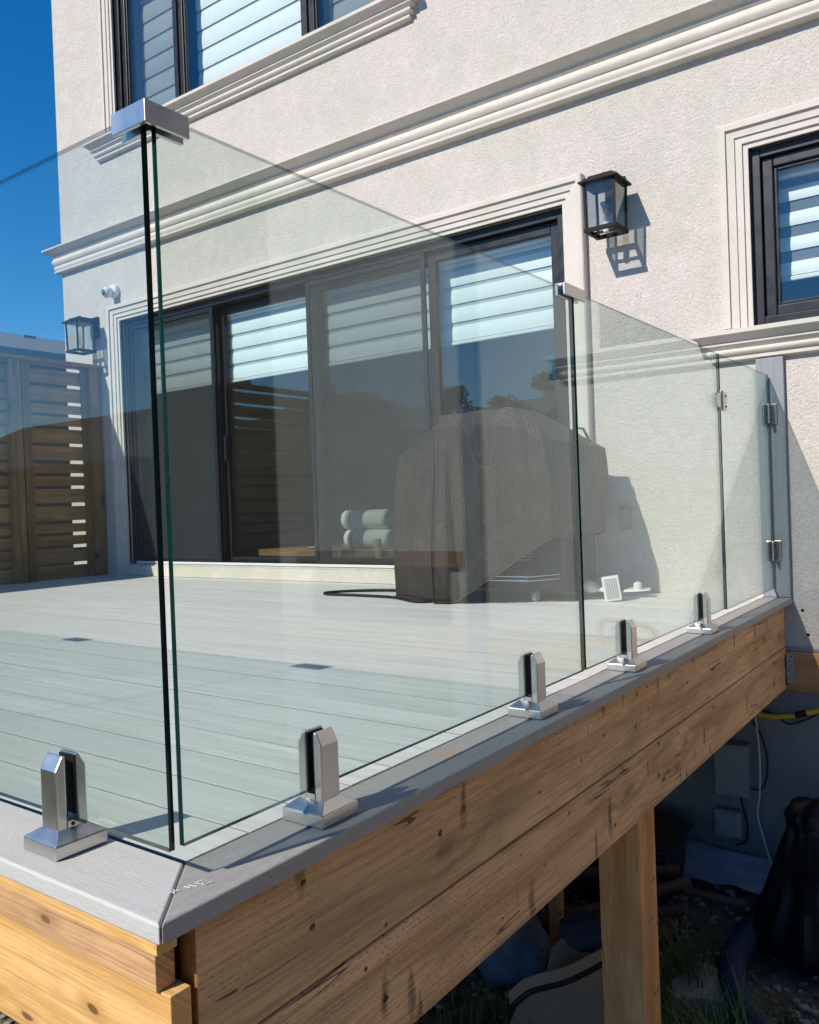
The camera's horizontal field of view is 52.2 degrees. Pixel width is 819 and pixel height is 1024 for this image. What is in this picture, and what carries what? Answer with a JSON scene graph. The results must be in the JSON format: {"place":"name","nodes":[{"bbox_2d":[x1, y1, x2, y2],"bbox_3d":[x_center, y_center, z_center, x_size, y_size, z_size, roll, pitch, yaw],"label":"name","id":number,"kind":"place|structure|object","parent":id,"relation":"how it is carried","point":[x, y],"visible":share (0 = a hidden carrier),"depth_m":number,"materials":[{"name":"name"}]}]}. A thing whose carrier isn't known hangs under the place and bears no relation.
{"place":"outdoors","nodes":[
{"label":"outdoors","id":0,"kind":"place"},
{"bbox_2d":[0,0,64,340],"label":"sky","id":1,"kind":"structure","parent":0,"point":[31,294],"materials":[{"name":"blue"}]},
{"bbox_2d":[306,539,372,557],"bbox_3d":[-0.600,0.314,7.155,0.557,0.179,0.321,-2,1,36],"label":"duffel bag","id":2,"kind":"object","parent":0,"point":[337,542],"visible":0.12,"depth_m":6.99,"materials":[{"name":"fabric"}]},
{"bbox_2d":[330,484,375,530],"bbox_3d":[-0.603,0.060,8.353,0.400,0.662,0.400,-2,1,36],"label":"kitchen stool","id":3,"kind":"object","parent":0,"point":[348,494],"visible":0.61,"depth_m":8.26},
{"bbox_2d":[373,539,382,557],"bbox_3d":[-0.219,0.296,5.972,0.060,0.210,0.142,-2,1,-16],"label":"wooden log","id":4,"kind":"object","parent":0,"point":[377,544],"visible":0.66,"depth_m":5.96,"materials":[{"name":"brown wood"}]},
{"bbox_2d":[0,878,818,1023],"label":"ground","id":5,"kind":"structure","parent":0,"point":[786,979],"depth_m":3.44,"materials":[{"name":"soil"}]},
{"bbox_2d":[0,332,73,570],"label":"neighbour house","id":6,"kind":"structure","parent":5,"relation":"on","point":[26,345],"depth_m":13.47,"materials":[{"name":"paint"}]},
{"bbox_2d":[0,356,818,1023],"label":"deck","id":7,"kind":"structure","parent":5,"relation":"on","point":[432,872],"depth_m":2.00,"materials":[{"name":"grey wood"}]},
{"bbox_2d":[0,353,106,584],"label":"privacy fence","id":8,"kind":"object","parent":7,"relation":"on","point":[22,496],"visible":0.98,"depth_m":7.04,"materials":[{"name":"brown wood"}]},
{"bbox_2d":[24,749,107,860],"bbox_3d":[-0.555,0.461,1.344,0.093,0.150,0.091,-2,1,36],"label":"glass spigot","id":9,"kind":"object","parent":7,"relation":"on","point":[60,833],"visible":0.91,"depth_m":1.32,"materials":[{"name":"metal"}]},
{"bbox_2d":[0,124,174,851],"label":"glass balustrade","id":10,"kind":"object","parent":7,"relation":"on","point":[156,467],"visible":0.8,"depth_m":1.19,"materials":[{"name":"clear glass"}]},
{"bbox_2d":[111,98,189,145],"bbox_3d":[-0.377,-0.560,1.218,0.084,0.032,0.084,-2,1,36],"label":"corner clip","id":11,"kind":"object","parent":10,"relation":"attached to","point":[170,125],"visible":1,"depth_m":1.19,"materials":[{"name":"metal"}]},
{"bbox_2d":[282,725,357,829],"bbox_3d":[-0.155,0.446,1.431,0.091,0.150,0.093,-2,1,36],"label":"glass spigot","id":12,"kind":"object","parent":7,"relation":"on","point":[324,804],"visible":1,"depth_m":1.41,"materials":[{"name":"metal"}]},
{"bbox_2d":[151,126,584,845],"bbox_3d":[0.057,-0.065,1.748,0.010,1.046,1.370,-2,1,36],"label":"glass balustrade","id":13,"kind":"object","parent":7,"relation":"on","point":[167,484],"visible":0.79,"depth_m":1.20,"materials":[{"name":"clear glass"}]},
{"bbox_2d":[323,589,431,602],"bbox_3d":[-0.092,0.474,4.837,0.382,0.024,0.924,-3,1,-44],"label":"gas hose","id":14,"kind":"object","parent":7,"relation":"on","point":[337,593],"visible":0.89,"depth_m":4.91,"materials":[{"name":"rubber"}]},
{"bbox_2d":[393,407,608,603],"bbox_3d":[0.413,-0.031,4.534,1.142,0.999,0.738,-2,1,36],"label":"covered grill","id":15,"kind":"object","parent":7,"relation":"on","point":[484,498],"visible":0.99,"depth_m":4.25,"materials":[{"name":"fabric"}]},
{"bbox_2d":[508,651,557,719],"bbox_3d":[0.303,0.422,2.061,0.091,0.150,0.093,-2,1,36],"label":"glass spigot","id":16,"kind":"object","parent":7,"relation":"on","point":[536,704],"visible":1,"depth_m":2.04,"materials":[{"name":"metal"}]},
{"bbox_2d":[584,575,650,601],"bbox_3d":[1.075,0.382,4.293,0.366,0.133,0.227,-2,1,0],"label":"floodlight","id":17,"kind":"object","parent":7,"relation":"on","point":[610,589],"visible":0.98,"depth_m":4.20,"materials":[{"name":"white plastic"}]},
{"bbox_2d":[607,619,646,671],"bbox_3d":[0.664,0.404,2.558,0.091,0.150,0.093,-2,1,36],"label":"glass spigot","id":18,"kind":"object","parent":7,"relation":"on","point":[629,660],"visible":1,"depth_m":2.54,"materials":[{"name":"metal"}]},
{"bbox_2d":[572,298,725,669],"bbox_3d":[0.873,-0.106,2.872,0.010,1.046,1.383,-2,1,36],"label":"glass balustrade","id":19,"kind":"object","parent":7,"relation":"on","point":[721,491],"visible":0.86,"depth_m":2.44,"materials":[{"name":"clear glass"}]},
{"bbox_2d":[555,282,585,303],"bbox_3d":[0.444,-0.603,2.302,0.031,0.032,0.132,-2,1,36],"label":"glass clip","id":20,"kind":"object","parent":19,"relation":"attached to","point":[566,290],"visible":0.98,"depth_m":2.28,"materials":[{"name":"metal"}]},
{"bbox_2d":[715,392,720,407],"bbox_3d":[1.250,-0.455,3.387,0.008,0.060,0.065,-2,1,36],"label":"latch keeper","id":21,"kind":"object","parent":19,"relation":"attached to","point":[718,399],"visible":1,"depth_m":3.38,"materials":[{"name":"metal"}]},
{"bbox_2d":[687,592,718,633],"bbox_3d":[1.114,0.381,3.178,0.091,0.150,0.093,-2,1,36],"label":"glass spigot","id":22,"kind":"object","parent":7,"relation":"on","point":[702,609],"visible":1,"depth_m":3.16,"materials":[{"name":"metal"}]},
{"bbox_2d":[715,354,781,608],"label":"glass gate","id":23,"kind":"structure","parent":7,"relation":"attached to","point":[774,547],"depth_m":4.10,"materials":[{"name":"glass"}]},
{"bbox_2d":[41,0,818,860],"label":"house","id":24,"kind":"structure","parent":5,"relation":"on","point":[323,144],"depth_m":5.26,"materials":[{"name":"paint"}]},
{"bbox_2d":[62,316,99,355],"bbox_3d":[-2.864,-1.557,7.324,0.216,0.332,0.262,-2,1,36],"label":"wall lantern","id":25,"kind":"object","parent":24,"relation":"attached to","point":[83,322],"depth_m":7.31,"materials":[{"name":"black metal"}]},
{"bbox_2d":[101,284,119,297],"bbox_3d":[-2.582,-1.903,7.191,0.116,0.124,0.122,-2,1,36],"label":"security camera","id":26,"kind":"object","parent":24,"relation":"attached to","point":[112,291],"visible":1,"depth_m":7.18,"materials":[{"name":"white plastic"}]},
{"bbox_2d":[140,0,174,104],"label":"window blind","id":27,"kind":"object","parent":24,"relation":"attached to","point":[163,60],"depth_m":7.12,"materials":[{"name":"fabric"}]},
{"bbox_2d":[148,318,211,393],"bbox_3d":[-1.894,-1.333,7.026,0.860,0.606,0.080,-2,1,36],"label":"window blind","id":28,"kind":"object","parent":24,"relation":"attached to","point":[185,365],"depth_m":7.01,"materials":[{"name":"fabric"}]},
{"bbox_2d":[98,0,319,128],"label":"window","id":29,"kind":"structure","parent":24,"relation":"in","point":[310,17],"depth_m":7.15,"materials":[{"name":"paint"}]},
{"bbox_2d":[196,0,301,86],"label":"window blind","id":30,"kind":"object","parent":24,"relation":"attached to","point":[265,27],"depth_m":6.54,"materials":[{"name":"fabric"}]},
{"bbox_2d":[227,297,307,383],"bbox_3d":[-1.089,-1.352,6.441,0.950,0.616,0.080,-2,1,36],"label":"window blind","id":31,"kind":"object","parent":24,"relation":"attached to","point":[251,353],"depth_m":6.44,"materials":[{"name":"fabric"}]},
{"bbox_2d":[258,547,393,556],"bbox_3d":[-0.419,0.341,6.425,1.750,0.129,0.360,-2,1,36],"label":"bench","id":32,"kind":"object","parent":24,"relation":"on","point":[310,552],"visible":0.45,"depth_m":6.45,"materials":[{"name":"brown wood"}]},
{"bbox_2d":[344,529,392,547],"bbox_3d":[-0.298,0.200,6.282,0.420,0.147,0.147,-2,1,36],"label":"rolled mat","id":33,"kind":"object","parent":32,"relation":"on","point":[359,538],"visible":0.87,"depth_m":6.22,"materials":[{"name":"fabric"}]},
{"bbox_2d":[341,509,393,528],"bbox_3d":[-0.320,0.055,6.293,0.420,0.147,0.147,-2,1,36],"label":"rolled mat","id":34,"kind":"object","parent":33,"relation":"on","point":[369,519],"visible":0.98,"depth_m":6.22,"materials":[{"name":"fabric"}]},
{"bbox_2d":[329,0,374,21],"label":"window blind","id":35,"kind":"object","parent":24,"relation":"attached to","point":[341,8],"depth_m":5.91,"materials":[{"name":"fabric"}]},
{"bbox_2d":[106,173,598,584],"bbox_3d":[-0.727,-0.671,6.060,4.438,2.334,0.252,-2,1,36],"label":"patio door","id":36,"kind":"structure","parent":24,"relation":"in","point":[565,225],"depth_m":6.00,"materials":[{"name":"paint"}]},
{"bbox_2d":[322,268,430,366],"bbox_3d":[-0.236,-1.377,5.820,0.960,0.616,0.080,-2,1,36],"label":"window blind","id":37,"kind":"object","parent":24,"relation":"attached to","point":[385,327],"depth_m":5.82,"materials":[{"name":"fabric"}]},
{"bbox_2d":[439,236,553,347],"bbox_3d":[0.565,-1.401,5.238,0.940,0.616,0.080,-2,1,36],"label":"window blind","id":38,"kind":"object","parent":24,"relation":"attached to","point":[513,302],"depth_m":5.24,"materials":[{"name":"fabric"}]},
{"bbox_2d":[577,170,631,240],"bbox_3d":[1.058,-1.654,4.473,0.216,0.332,0.262,-2,1,36],"label":"wall lantern","id":39,"kind":"object","parent":24,"relation":"attached to","point":[611,185],"depth_m":4.46,"materials":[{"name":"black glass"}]},
{"bbox_2d":[619,506,631,528],"bbox_3d":[1.183,0.031,4.588,0.072,0.130,0.029,-2,1,36],"label":"wall outlet","id":40,"kind":"object","parent":24,"relation":"attached to","point":[625,517],"depth_m":4.58,"materials":[{"name":"white plastic"}]},
{"bbox_2d":[713,806,743,838],"bbox_3d":[1.634,1.593,4.282,0.140,0.140,0.084,-2,1,36],"label":"electrical box","id":41,"kind":"object","parent":24,"relation":"attached to","point":[728,822],"visible":1,"depth_m":4.25,"materials":[{"name":"grey plastic"}]},
{"bbox_2d":[714,740,752,797],"bbox_3d":[1.645,1.298,4.233,0.160,0.270,0.134,-2,1,36],"label":"electrical box","id":42,"kind":"object","parent":24,"relation":"attached to","point":[733,766],"visible":0.81,"depth_m":4.18,"materials":[{"name":"plastic"}]},
{"bbox_2d":[736,797,748,845],"bbox_3d":[1.683,1.566,4.240,0.034,0.280,0.070,-3,1,-43],"label":"cable","id":43,"kind":"object","parent":42,"relation":"attached to","point":[746,840],"visible":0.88,"depth_m":4.22,"materials":[{"name":"rubber"}]},
{"bbox_2d":[750,720,768,789],"bbox_3d":[1.737,1.172,4.190,0.114,0.456,0.020,-2,1,36],"label":"cable","id":44,"kind":"object","parent":42,"relation":"attached to","point":[765,781],"visible":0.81,"depth_m":4.17,"materials":[{"name":"plastic"}]},
{"bbox_2d":[754,716,771,865],"bbox_3d":[1.776,1.393,4.129,0.028,0.939,0.186,-2,1,-17],"label":"cable","id":45,"kind":"object","parent":24,"relation":"attached to","point":[760,791],"visible":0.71,"depth_m":4.18,"materials":[{"name":"white plastic"}]},
{"bbox_2d":[717,98,818,329],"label":"window","id":46,"kind":"structure","parent":24,"relation":"in","point":[735,139],"depth_m":4.17,"materials":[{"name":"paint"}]},
{"bbox_2d":[756,708,818,718],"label":"gas pipe","id":47,"kind":"object","parent":24,"relation":"attached to","point":[801,714],"visible":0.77,"depth_m":4.07,"materials":[{"name":"metal"}]},
{"bbox_2d":[762,710,818,724],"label":"cable","id":48,"kind":"object","parent":47,"relation":"hanging from","point":[782,720],"visible":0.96,"depth_m":4.07,"materials":[{"name":"rubber"}]},
{"bbox_2d":[778,162,818,282],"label":"window blind","id":49,"kind":"object","parent":24,"relation":"attached to","point":[801,267],"depth_m":4.19,"materials":[{"name":"fabric"}]},
{"bbox_2d":[477,914,550,988],"bbox_3d":[0.411,1.753,3.446,0.337,0.363,0.253,-2,1,36],"label":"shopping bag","id":50,"kind":"object","parent":5,"relation":"on","point":[525,948],"visible":0.47,"depth_m":3.33,"materials":[{"name":"blue plastic"}]},
{"bbox_2d":[548,889,563,947],"bbox_3d":[0.629,1.507,3.610,0.064,0.830,0.247,-2,1,12],"label":"wooden post","id":51,"kind":"object","parent":5,"relation":"on","point":[556,908],"depth_m":3.55,"materials":[{"name":"brown wood"}]},
{"bbox_2d":[509,938,603,1023],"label":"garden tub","id":52,"kind":"object","parent":5,"relation":"on","point":[566,987],"visible":0.66,"depth_m":3.00,"materials":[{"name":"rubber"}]},
{"bbox_2d":[558,910,601,952],"bbox_3d":[0.697,1.594,3.173,0.298,0.122,0.199,-2,1,36],"label":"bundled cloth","id":53,"kind":"object","parent":52,"relation":"in","point":[579,930],"visible":0.62,"depth_m":3.14,"materials":[{"name":"blue fabric"}]},
{"bbox_2d":[547,926,676,960],"bbox_3d":[0.770,1.871,3.576,0.802,0.088,0.059,-2,1,-11],"label":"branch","id":54,"kind":"object","parent":5,"relation":"on","point":[662,936],"visible":0.1,"depth_m":3.62,"materials":[{"name":"brown plant"}]},
{"bbox_2d":[417,890,818,1023],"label":"grass","id":55,"kind":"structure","parent":5,"relation":"on","point":[666,1018],"depth_m":3.20,"materials":[{"name":"green plant"}]},
{"bbox_2d":[417,884,818,1023],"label":"leaf litter","id":56,"kind":"object","parent":5,"relation":"on","point":[750,973],"visible":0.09,"depth_m":3.42,"materials":[{"name":"brown plant"}]},
{"bbox_2d":[667,961,726,1014],"bbox_3d":[1.142,1.879,3.296,0.255,0.074,0.313,-2,1,36],"label":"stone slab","id":57,"kind":"object","parent":5,"relation":"on","point":[695,990],"depth_m":3.24,"materials":[{"name":"grey stone"}]},
{"bbox_2d":[683,888,745,912],"bbox_3d":[1.464,1.865,4.013,0.280,0.045,0.060,-2,1,36],"label":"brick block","id":58,"kind":"object","parent":5,"relation":"on","point":[721,901],"depth_m":3.99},
{"bbox_2d":[683,837,772,893],"bbox_3d":[1.148,1.750,4.466,1.521,0.250,0.350,-2,1,36],"label":"plastic sheet","id":59,"kind":"object","parent":5,"relation":"on","point":[705,861],"visible":0.23,"depth_m":4.23,"materials":[{"name":"blue plastic"}]},
{"bbox_2d":[717,903,774,1023],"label":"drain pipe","id":60,"kind":"object","parent":5,"relation":"on","point":[740,954],"visible":0.7,"depth_m":3.31,"materials":[{"name":"plastic"}]},
{"bbox_2d":[753,796,818,975],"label":"refuse bag","id":61,"kind":"object","parent":5,"relation":"on","point":[786,922],"visible":0.99,"depth_m":3.48,"materials":[{"name":"plastic"}]},
{"bbox_3d":[0.823,1.813,3.711,0.828,0.155,0.058,-2,1,2],"label":"branch","id":62,"kind":"object","parent":5,"relation":"on","visible":0},
{"bbox_2d":[537,874,691,926],"bbox_3d":[0.764,1.735,3.671,0.977,0.214,0.059,-2,1,-5],"label":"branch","id":63,"kind":"object","parent":62,"relation":"on","point":[681,883],"visible":0.34,"depth_m":3.67,"materials":[{"name":"brown plant"}]},
{"bbox_2d":[573,863,680,880],"bbox_3d":[0.844,1.707,3.901,0.812,0.139,0.058,-2,1,6],"label":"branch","id":64,"kind":"object","parent":63,"relation":"on","point":[668,870],"visible":0.26,"depth_m":3.85,"materials":[{"name":"brown plant"}]}
]}

